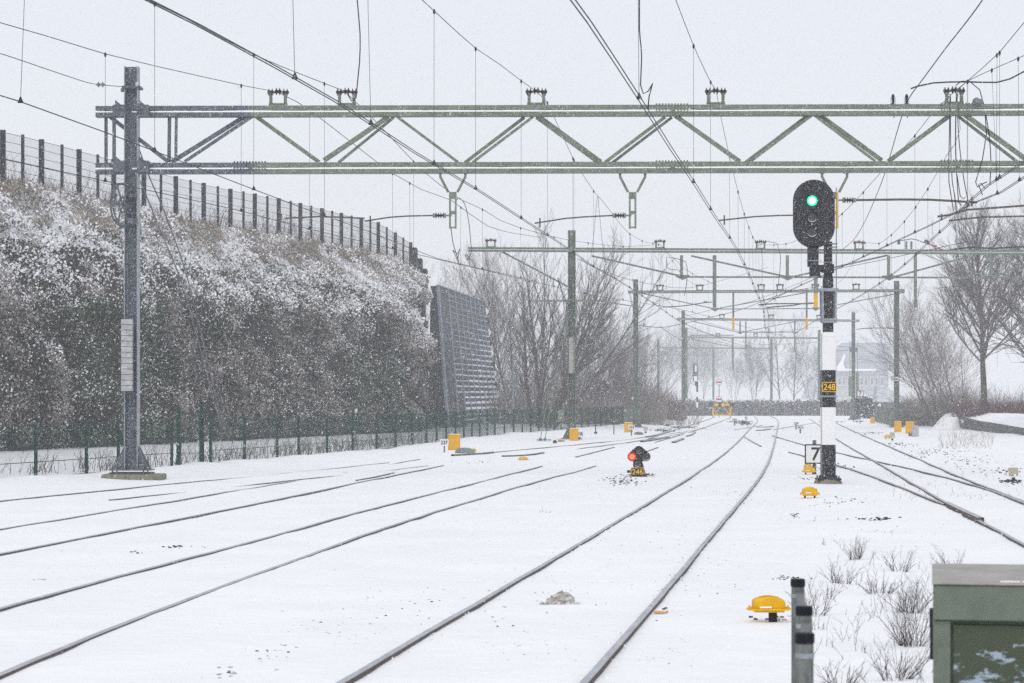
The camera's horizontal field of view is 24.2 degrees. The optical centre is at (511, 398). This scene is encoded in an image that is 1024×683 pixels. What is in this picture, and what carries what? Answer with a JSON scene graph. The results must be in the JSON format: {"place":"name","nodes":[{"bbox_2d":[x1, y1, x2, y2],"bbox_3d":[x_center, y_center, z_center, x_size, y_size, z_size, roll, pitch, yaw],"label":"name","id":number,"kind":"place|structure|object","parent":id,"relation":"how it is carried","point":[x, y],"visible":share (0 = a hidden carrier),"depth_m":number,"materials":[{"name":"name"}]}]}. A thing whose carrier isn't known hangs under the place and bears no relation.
{"place":"outdoors","nodes":[
{"label":"outdoors","id":0,"kind":"place"},
{"bbox_2d":[0,183,421,450],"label":"embankment","id":1,"kind":"structure","parent":0,"point":[78,352],"depth_m":94.98,"materials":[{"name":"soil"}]},
{"bbox_2d":[140,151,227,438],"bbox_3d":[-8.914,-2.250,67.004,0.331,7.318,22.017,0,0,-2],"label":"guy rod","id":2,"kind":"object","parent":1,"relation":"on","point":[190,291],"visible":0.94,"depth_m":64.63,"materials":[{"name":"metal"}]},
{"bbox_2d":[7,152,412,262],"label":"roadside scrub","id":3,"kind":"object","parent":1,"relation":"on","point":[220,220],"visible":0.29,"depth_m":112.81,"materials":[{"name":"brown"}]},
{"bbox_2d":[0,175,425,299],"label":"dry grass","id":4,"kind":"structure","parent":1,"relation":"on","point":[13,184],"depth_m":107.93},
{"bbox_2d":[0,130,427,304],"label":"crest fence","id":5,"kind":"object","parent":1,"relation":"on","point":[79,160],"visible":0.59,"depth_m":112.41,"materials":[{"name":"metal"}]},
{"bbox_2d":[0,179,439,448],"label":"ivy cover","id":6,"kind":"object","parent":1,"relation":"on","point":[172,331],"visible":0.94,"depth_m":101.11,"materials":[{"name":"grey plant"}]},
{"bbox_2d":[0,400,1023,682],"bbox_3d":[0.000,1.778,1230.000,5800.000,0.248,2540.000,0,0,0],"label":"snowy ground","id":7,"kind":"structure","parent":0,"point":[488,532],"depth_m":28.07,"materials":[{"name":"snow"}]},
{"bbox_2d":[176,407,203,464],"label":"fence gate","id":8,"kind":"structure","parent":7,"relation":"on","point":[180,440],"depth_m":61.99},
{"bbox_2d":[0,462,423,501],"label":"railway track","id":9,"kind":"structure","parent":7,"relation":"on","point":[182,483],"depth_m":49.72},
{"bbox_2d":[0,459,443,555],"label":"railway track","id":10,"kind":"structure","parent":7,"relation":"on","point":[122,530],"depth_m":38.47,"materials":[{"name":"metal"}]},
{"bbox_2d":[0,427,447,474],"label":"weeds","id":11,"kind":"object","parent":7,"relation":"on","point":[308,448],"visible":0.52,"depth_m":71.80,"materials":[{"name":"brown"}]},
{"bbox_2d":[0,466,595,679],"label":"railway track","id":12,"kind":"structure","parent":7,"relation":"on","point":[33,661],"depth_m":25.21,"materials":[{"name":"metal"}]},
{"bbox_2d":[0,406,623,475],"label":"fence","id":13,"kind":"object","parent":7,"relation":"on","point":[484,428],"visible":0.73,"depth_m":74.43,"materials":[{"name":"metal"}]},
{"bbox_2d":[418,303,431,421],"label":"ivy end","id":14,"kind":"object","parent":7,"relation":"on","point":[425,407],"visible":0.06,"depth_m":140.54,"materials":[{"name":"green plant"}]},
{"bbox_2d":[397,252,505,349],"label":"bare tree","id":15,"kind":"object","parent":7,"relation":"on","point":[443,282],"visible":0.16,"depth_m":205.96,"materials":[{"name":"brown plant"}]},
{"bbox_2d":[447,434,460,449],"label":"trackside cabinet","id":16,"kind":"object","parent":7,"relation":"on","point":[454,443],"visible":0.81,"depth_m":84.46,"materials":[{"name":"metal"}]},
{"bbox_2d":[429,285,500,427],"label":"noise barrier","id":17,"kind":"object","parent":7,"relation":"on","point":[457,361],"visible":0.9,"depth_m":151.88,"materials":[{"name":"grey"}]},
{"bbox_2d":[427,241,559,408],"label":"bare tree","id":18,"kind":"object","parent":7,"relation":"on","point":[489,317],"visible":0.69,"depth_m":178.43,"materials":[{"name":"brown plant"}]},
{"bbox_2d":[452,230,539,387],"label":"bare tree","id":19,"kind":"object","parent":7,"relation":"on","point":[495,317],"visible":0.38,"depth_m":211.70,"materials":[{"name":"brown plant"}]},
{"bbox_2d":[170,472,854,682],"bbox_3d":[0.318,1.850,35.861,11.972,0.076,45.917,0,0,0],"label":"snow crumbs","id":20,"kind":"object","parent":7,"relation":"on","point":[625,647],"visible":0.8,"depth_m":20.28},
{"bbox_2d":[511,350,523,426],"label":"street lamp","id":21,"kind":"object","parent":7,"relation":"on","point":[512,401],"visible":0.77,"depth_m":149.94,"materials":[{"name":"metal"}]},
{"bbox_2d":[33,420,1021,677],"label":"ballast stones","id":22,"kind":"object","parent":7,"relation":"on","point":[743,422],"visible":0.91,"depth_m":41.85,"materials":[{"name":"stone"}]},
{"bbox_2d":[496,207,588,426],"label":"bare tree","id":23,"kind":"object","parent":7,"relation":"on","point":[526,383],"visible":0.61,"depth_m":152.04,"materials":[{"name":"brown plant"}]},
{"bbox_2d":[537,318,568,440],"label":"guy anchor","id":24,"kind":"object","parent":7,"relation":"on","point":[541,439],"visible":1,"depth_m":104.00,"materials":[{"name":"green paint"}]},
{"bbox_2d":[336,416,778,682],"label":"railway track","id":25,"kind":"structure","parent":7,"relation":"on","point":[598,668],"depth_m":21.15,"materials":[{"name":"metal"}]},
{"bbox_2d":[95,66,1023,479],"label":"catenary portal","id":26,"kind":"object","parent":7,"relation":"on","point":[133,108],"visible":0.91,"depth_m":54.16,"materials":[{"name":"metal"}]},
{"bbox_2d":[1,53,124,86],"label":"tension wire","id":27,"kind":"object","parent":26,"relation":"attached to","point":[98,84],"visible":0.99,"depth_m":47.45,"materials":[{"name":"black metal"}]},
{"bbox_2d":[0,22,540,284],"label":"overhead line","id":28,"kind":"object","parent":26,"relation":"hanging from","point":[240,210],"visible":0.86,"depth_m":55.01,"materials":[{"name":"black metal"}]},
{"bbox_2d":[347,0,360,101],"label":"jumper cable","id":29,"kind":"object","parent":26,"relation":"hanging from","point":[359,53],"visible":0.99,"depth_m":53.83,"materials":[{"name":"black rubber"}]},
{"bbox_2d":[0,0,784,336],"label":"overhead line","id":30,"kind":"object","parent":26,"relation":"hanging from","point":[20,100],"visible":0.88,"depth_m":52.62,"materials":[{"name":"black metal"}]},
{"bbox_2d":[145,0,764,350],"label":"overhead line","id":31,"kind":"object","parent":26,"relation":"hanging from","point":[294,77],"visible":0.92,"depth_m":40.99,"materials":[{"name":"black metal"}]},
{"bbox_2d":[761,55,1023,305],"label":"overhead line","id":32,"kind":"object","parent":26,"relation":"hanging from","point":[997,192],"visible":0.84,"depth_m":53.74,"materials":[{"name":"black metal"}]},
{"bbox_2d":[796,23,1023,332],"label":"overhead line","id":33,"kind":"object","parent":26,"relation":"hanging from","point":[995,180],"visible":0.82,"depth_m":51.18,"materials":[{"name":"black metal"}]},
{"bbox_2d":[841,0,982,250],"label":"feeder cable","id":34,"kind":"object","parent":26,"relation":"attached to","point":[910,96],"visible":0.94,"depth_m":51.68,"materials":[{"name":"black metal"}]},
{"bbox_2d":[911,71,1023,88],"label":"feeder cable","id":35,"kind":"object","parent":26,"relation":"hanging from","point":[965,81],"visible":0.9,"depth_m":53.70,"materials":[{"name":"black rubber"}]},
{"bbox_2d":[956,83,986,186],"bbox_3d":[10.359,-5.950,53.753,0.752,2.418,0.517,0,0,0],"label":"jumper cable","id":36,"kind":"object","parent":26,"relation":"hanging from","point":[985,139],"visible":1,"depth_m":53.99,"materials":[{"name":"metal"}]},
{"bbox_2d":[539,590,579,604],"bbox_3d":[0.426,1.797,21.536,0.378,0.150,0.315,0,0,0],"label":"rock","id":37,"kind":"object","parent":7,"relation":"on","point":[559,597],"visible":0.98,"depth_m":21.45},
{"bbox_2d":[506,225,622,427],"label":"bare tree","id":38,"kind":"object","parent":7,"relation":"on","point":[535,353],"visible":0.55,"depth_m":146.32,"materials":[{"name":"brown plant"}]},
{"bbox_2d":[569,428,578,440],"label":"trackside cabinet","id":39,"kind":"object","parent":7,"relation":"on","point":[573,432],"visible":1,"depth_m":103.59,"materials":[{"name":"yellow paint"}]},
{"bbox_2d":[490,277,697,423],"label":"thicket","id":40,"kind":"object","parent":7,"relation":"on","point":[618,383],"visible":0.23,"depth_m":173.27,"materials":[{"name":"brown"}]},
{"bbox_2d":[486,370,708,424],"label":"thicket","id":41,"kind":"object","parent":7,"relation":"on","point":[661,416],"visible":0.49,"depth_m":164.09,"materials":[{"name":"plant"}]},
{"bbox_2d":[576,377,619,421],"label":"hedge","id":42,"kind":"object","parent":7,"relation":"on","point":[605,391],"visible":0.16,"depth_m":171.81,"materials":[{"name":"green plant"}]},
{"bbox_2d":[494,428,705,456],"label":"railway track","id":43,"kind":"structure","parent":7,"relation":"on","point":[603,442],"depth_m":96.51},
{"bbox_2d":[541,233,675,428],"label":"bare tree","id":44,"kind":"object","parent":7,"relation":"on","point":[584,358],"visible":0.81,"depth_m":142.00,"materials":[{"name":"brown plant"}]},
{"bbox_2d":[577,304,654,384],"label":"bare tree","id":45,"kind":"object","parent":7,"relation":"on","point":[630,329],"visible":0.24,"depth_m":332.81,"materials":[{"name":"plant"}]},
{"bbox_2d":[583,355,665,401],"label":"thicket","id":46,"kind":"object","parent":7,"relation":"on","point":[640,382],"visible":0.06,"depth_m":193.54,"materials":[{"name":"brown"}]},
{"bbox_2d":[593,318,670,386],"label":"bare tree","id":47,"kind":"object","parent":7,"relation":"on","point":[640,353],"visible":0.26,"depth_m":403.04,"materials":[{"name":"plant"}]},
{"bbox_2d":[627,446,650,476],"bbox_3d":[2.987,1.488,56.270,0.552,0.724,0.380,0,0,0],"label":"dwarf signal","id":48,"kind":"object","parent":7,"relation":"on","point":[639,453],"visible":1,"depth_m":56.22,"materials":[{"name":"black paint"}]},
{"bbox_2d":[625,407,656,422],"bbox_3d":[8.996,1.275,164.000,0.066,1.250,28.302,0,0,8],"label":"cabinet","id":49,"kind":"object","parent":7,"relation":"on","point":[628,414],"visible":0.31,"depth_m":155.06,"materials":[{"name":"metal"}]},
{"bbox_2d":[629,378,689,420],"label":"bramble thicket","id":50,"kind":"object","parent":7,"relation":"on","point":[674,403],"visible":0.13,"depth_m":188.23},
{"bbox_2d":[621,323,702,398],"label":"bare tree","id":51,"kind":"object","parent":7,"relation":"on","point":[671,360],"visible":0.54,"depth_m":510.64,"materials":[{"name":"plant"}]},
{"bbox_2d":[644,350,714,399],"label":"catenary portal","id":52,"kind":"object","parent":7,"relation":"on","point":[713,375],"visible":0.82,"depth_m":371.84,"materials":[{"name":"green paint"}]},
{"bbox_2d":[648,417,730,442],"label":"railway track","id":53,"kind":"structure","parent":7,"relation":"on","point":[680,428],"depth_m":130.70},
{"bbox_2d":[652,316,736,393],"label":"bare tree","id":54,"kind":"object","parent":7,"relation":"on","point":[692,357],"visible":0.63,"depth_m":557.70,"materials":[{"name":"grey plant"}]},
{"bbox_2d":[693,363,697,414],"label":"signal","id":55,"kind":"object","parent":7,"relation":"on","point":[695,372],"visible":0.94,"depth_m":244.80,"materials":[{"name":"black paint"}]},
{"bbox_2d":[687,339,728,399],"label":"bare tree","id":56,"kind":"object","parent":7,"relation":"on","point":[709,362],"visible":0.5,"depth_m":589.62,"materials":[{"name":"grey plant"}]},
{"bbox_2d":[654,339,773,399],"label":"catenary portal","id":57,"kind":"object","parent":7,"relation":"on","point":[771,386],"visible":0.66,"depth_m":306.85,"materials":[{"name":"green paint"}]},
{"bbox_2d":[709,403,733,417],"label":"buffer stop","id":58,"kind":"object","parent":7,"relation":"on","point":[719,404],"visible":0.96,"depth_m":225.75,"materials":[{"name":"yellow paint"}]},
{"bbox_2d":[700,338,763,399],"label":"bare tree","id":59,"kind":"object","parent":7,"relation":"on","point":[736,377],"visible":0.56,"depth_m":619.89,"materials":[{"name":"grey plant"}]},
{"bbox_2d":[468,200,1023,438],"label":"catenary portal","id":60,"kind":"object","parent":7,"relation":"on","point":[571,285],"visible":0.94,"depth_m":106.74,"materials":[{"name":"green paint"}]},
{"bbox_2d":[722,330,781,399],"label":"bare tree","id":61,"kind":"object","parent":7,"relation":"on","point":[749,362],"visible":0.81,"depth_m":464.25,"materials":[{"name":"grey plant"}]},
{"bbox_2d":[685,328,820,399],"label":"catenary portal","id":62,"kind":"object","parent":7,"relation":"on","point":[704,336],"visible":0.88,"depth_m":254.82,"materials":[{"name":"green paint"}]},
{"bbox_2d":[677,398,850,415],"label":"hedge","id":63,"kind":"object","parent":7,"relation":"on","point":[777,408],"visible":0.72,"depth_m":251.51,"materials":[{"name":"grey plant"}]},
{"bbox_2d":[628,279,904,426],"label":"catenary portal","id":64,"kind":"object","parent":7,"relation":"on","point":[636,422],"visible":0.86,"depth_m":150.44,"materials":[{"name":"green paint"}]},
{"bbox_2d":[570,0,769,363],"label":"overhead line","id":65,"kind":"object","parent":64,"relation":"hanging from","point":[638,97],"visible":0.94,"depth_m":44.49,"materials":[{"name":"black metal"}]},
{"bbox_2d":[639,0,652,108],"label":"jumper cable","id":66,"kind":"object","parent":65,"relation":"hanging from","point":[641,62],"visible":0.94,"depth_m":33.22,"materials":[{"name":"metal"}]},
{"bbox_2d":[677,310,858,419],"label":"catenary portal","id":67,"kind":"object","parent":7,"relation":"on","point":[852,320],"visible":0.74,"depth_m":203.99,"materials":[{"name":"green paint"}]},
{"bbox_2d":[849,341,858,397],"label":"tension weights","id":68,"kind":"object","parent":67,"relation":"attached to","point":[857,372],"visible":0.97,"depth_m":203.55,"materials":[{"name":"green paint"}]},
{"bbox_2d":[746,595,790,621],"bbox_3d":[2.107,1.770,19.621,0.360,0.296,0.228,0,0,0],"label":"junction box","id":69,"kind":"object","parent":7,"relation":"on","point":[772,606],"visible":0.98,"depth_m":19.53,"materials":[{"name":"yellow paint"}]},
{"bbox_2d":[759,301,799,398],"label":"bare tree","id":70,"kind":"object","parent":7,"relation":"on","point":[768,356],"visible":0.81,"depth_m":300.19,"materials":[{"name":"grey plant"}]},
{"bbox_2d":[776,310,817,399],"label":"bare tree","id":71,"kind":"object","parent":7,"relation":"on","point":[796,362],"visible":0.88,"depth_m":299.91,"materials":[{"name":"grey plant"}]},
{"bbox_2d":[790,578,814,682],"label":"bollard","id":72,"kind":"object","parent":7,"relation":"on","point":[802,650],"visible":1,"depth_m":9.32,"materials":[{"name":"grey metal"}]},
{"bbox_2d":[801,375,817,405],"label":"shed","id":73,"kind":"structure","parent":7,"relation":"on","point":[810,392],"depth_m":521.23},
{"bbox_2d":[800,487,819,497],"bbox_3d":[5.503,1.780,44.148,0.372,0.279,0.236,0,0,0],"label":"junction box","id":74,"kind":"object","parent":7,"relation":"on","point":[810,491],"visible":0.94,"depth_m":44.05,"materials":[{"name":"yellow paint"}]},
{"bbox_2d":[778,326,841,398],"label":"bare tree","id":75,"kind":"object","parent":7,"relation":"on","point":[812,361],"visible":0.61,"depth_m":511.71,"materials":[{"name":"grey plant"}]},
{"bbox_2d":[805,440,819,473],"bbox_3d":[7.345,1.486,58.010,0.483,0.928,0.110,0,0,0],"label":"number board","id":76,"kind":"object","parent":7,"relation":"on","point":[812,454],"visible":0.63,"depth_m":57.96,"materials":[{"name":"metal"}]},
{"bbox_2d":[784,573,842,616],"bbox_3d":[2.561,1.677,20.360,0.493,0.404,0.576,0,0,34],"label":"bare shrub","id":77,"kind":"object","parent":7,"relation":"on","point":[817,599],"visible":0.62,"depth_m":20.40,"materials":[{"name":"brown plant"}]},
{"bbox_2d":[793,180,841,483],"bbox_3d":[6.617,-1.401,51.699,1.185,6.621,0.665,0,0,-23],"label":"signal","id":78,"kind":"object","parent":7,"relation":"on","point":[822,233],"visible":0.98,"depth_m":51.62,"materials":[{"name":"black paint"}]},
{"bbox_2d":[816,552,861,583],"bbox_3d":[3.264,1.696,23.690,0.387,0.325,0.380,0,0,42],"label":"bare shrub","id":79,"kind":"object","parent":7,"relation":"on","point":[838,580],"visible":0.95,"depth_m":23.71,"materials":[{"name":"brown plant"}]},
{"bbox_2d":[817,664,861,682],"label":"bare shrub","id":80,"kind":"object","parent":7,"relation":"on","point":[826,671],"visible":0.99,"depth_m":15.34,"materials":[{"name":"grey plant"}]},
{"bbox_2d":[836,387,855,408],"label":"shed","id":81,"kind":"structure","parent":7,"relation":"on","point":[844,393],"depth_m":381.28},
{"bbox_2d":[831,531,866,559],"bbox_3d":[3.871,1.683,27.268,0.453,0.364,0.315,0,0,23],"label":"bare shrub","id":82,"kind":"object","parent":7,"relation":"on","point":[859,556],"visible":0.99,"depth_m":27.25,"materials":[{"name":"grey plant"}]},
{"bbox_2d":[816,343,893,393],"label":"brick house","id":83,"kind":"structure","parent":7,"relation":"on","point":[844,357],"depth_m":640.50,"materials":[{"name":"brick"}]},
{"bbox_2d":[855,394,878,418],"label":"hedge","id":84,"kind":"object","parent":7,"relation":"on","point":[867,401],"visible":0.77,"depth_m":216.63,"materials":[{"name":"grey plant"}]},
{"bbox_2d":[805,551,932,682],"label":"weeds","id":85,"kind":"object","parent":7,"relation":"on","point":[870,618],"visible":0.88,"depth_m":18.73,"materials":[{"name":"brown"}]},
{"bbox_2d":[856,566,903,594],"bbox_3d":[3.443,1.707,22.443,0.465,0.305,0.374,0,0,-41],"label":"bare shrub","id":86,"kind":"object","parent":7,"relation":"on","point":[875,592],"visible":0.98,"depth_m":22.49,"materials":[{"name":"grey plant"}]},
{"bbox_2d":[874,405,893,424],"bbox_3d":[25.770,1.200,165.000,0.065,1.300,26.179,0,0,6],"label":"cabinet","id":87,"kind":"object","parent":7,"relation":"on","point":[879,411],"visible":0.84,"depth_m":166.46,"materials":[{"name":"metal"}]},
{"bbox_2d":[863,385,909,409],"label":"shed","id":88,"kind":"structure","parent":7,"relation":"on","point":[880,393],"depth_m":331.16,"materials":[{"name":"tile"}]},
{"bbox_2d":[772,435,1023,504],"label":"railway track","id":89,"kind":"structure","parent":7,"relation":"on","point":[941,503],"depth_m":53.35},
{"bbox_2d":[866,634,929,680],"bbox_3d":[2.518,1.696,15.530,0.470,0.315,0.462,0,0,33],"label":"bare shrub","id":90,"kind":"object","parent":7,"relation":"on","point":[900,668],"visible":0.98,"depth_m":15.51,"materials":[{"name":"grey plant"}]},
{"bbox_2d":[883,549,916,571],"bbox_3d":[4.110,1.714,25.370,0.455,0.290,0.313,0,0,0],"label":"bare shrub","id":91,"kind":"object","parent":7,"relation":"on","point":[889,565],"visible":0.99,"depth_m":25.35,"materials":[{"name":"grey plant"}]},
{"bbox_2d":[873,557,932,613],"bbox_3d":[3.453,1.635,20.767,0.522,0.500,0.558,0,0,-31],"label":"bare shrub","id":92,"kind":"object","parent":7,"relation":"on","point":[914,598],"visible":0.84,"depth_m":20.72,"materials":[{"name":"grey plant"}]},
{"bbox_2d":[873,572,933,646],"bbox_3d":[3.003,1.572,17.869,0.617,0.608,0.635,0,0,-28],"label":"bare shrub","id":93,"kind":"object","parent":7,"relation":"on","point":[905,637],"visible":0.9,"depth_m":17.83,"materials":[{"name":"grey plant"}]},
{"bbox_2d":[848,273,977,424],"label":"bare tree","id":94,"kind":"object","parent":7,"relation":"on","point":[910,369],"visible":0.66,"depth_m":150.08,"materials":[{"name":"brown plant"}]},
{"bbox_2d":[810,419,1023,547],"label":"railway track","id":95,"kind":"structure","parent":7,"relation":"on","point":[1006,535],"depth_m":51.80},
{"bbox_2d":[899,332,946,398],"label":"bare tree","id":96,"kind":"object","parent":7,"relation":"on","point":[922,365],"visible":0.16,"depth_m":511.09,"materials":[{"name":"grey plant"}]},
{"bbox_2d":[875,296,986,414],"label":"bare tree","id":97,"kind":"object","parent":7,"relation":"on","point":[939,367],"visible":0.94,"depth_m":146.11,"materials":[{"name":"brown plant"}]},
{"bbox_2d":[881,352,1000,426],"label":"thicket","id":98,"kind":"object","parent":7,"relation":"on","point":[905,415],"visible":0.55,"depth_m":156.44,"materials":[{"name":"plant"}]},
{"bbox_2d":[931,407,959,428],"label":"snow heap","id":99,"kind":"object","parent":7,"relation":"on","point":[944,421],"visible":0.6,"depth_m":145.04,"materials":[{"name":"white"}]},
{"bbox_2d":[890,429,1022,499],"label":"weeds","id":100,"kind":"object","parent":7,"relation":"on","point":[952,443],"visible":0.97,"depth_m":90.96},
{"bbox_2d":[943,501,983,522],"bbox_3d":[7.225,1.870,38.450,0.174,0.168,5.774,0,0,5],"label":"rail crossing","id":101,"kind":"object","parent":7,"relation":"on","point":[965,513],"visible":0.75,"depth_m":37.76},
{"bbox_2d":[929,563,1023,682],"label":"green cabinet","id":102,"kind":"object","parent":7,"relation":"on","point":[976,614],"visible":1,"depth_m":9.40,"materials":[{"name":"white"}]},
{"bbox_2d":[958,409,1023,434],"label":"retaining wall","id":103,"kind":"structure","parent":7,"relation":"on","point":[981,422],"depth_m":129.97,"materials":[{"name":"stone"}]},
{"bbox_2d":[909,192,1023,365],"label":"bare tree","id":104,"kind":"object","parent":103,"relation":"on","point":[1002,296],"visible":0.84,"depth_m":119.05,"materials":[{"name":"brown plant"}]},
{"bbox_2d":[922,189,1023,412],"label":"bare tree","id":105,"kind":"object","parent":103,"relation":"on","point":[970,242],"visible":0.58,"depth_m":137.46,"materials":[{"name":"brown plant"}]},
{"bbox_2d":[947,391,1023,416],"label":"bramble thicket","id":106,"kind":"object","parent":103,"relation":"on","point":[992,407],"visible":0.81,"depth_m":137.42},
{"bbox_2d":[963,381,1023,409],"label":"thicket","id":107,"kind":"object","parent":7,"relation":"on","point":[1004,397],"visible":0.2,"depth_m":171.42,"materials":[{"name":"brown"}]},
{"bbox_2d":[0,0,1023,681],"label":"falling snow","id":108,"kind":"structure","parent":0,"point":[504,264],"depth_m":38.91,"materials":[{"name":"snow"}]},
{"bbox_2d":[0,0,1023,399],"label":"sky","id":109,"kind":"structure","parent":0,"point":[806,57],"materials":[{"name":"white"}]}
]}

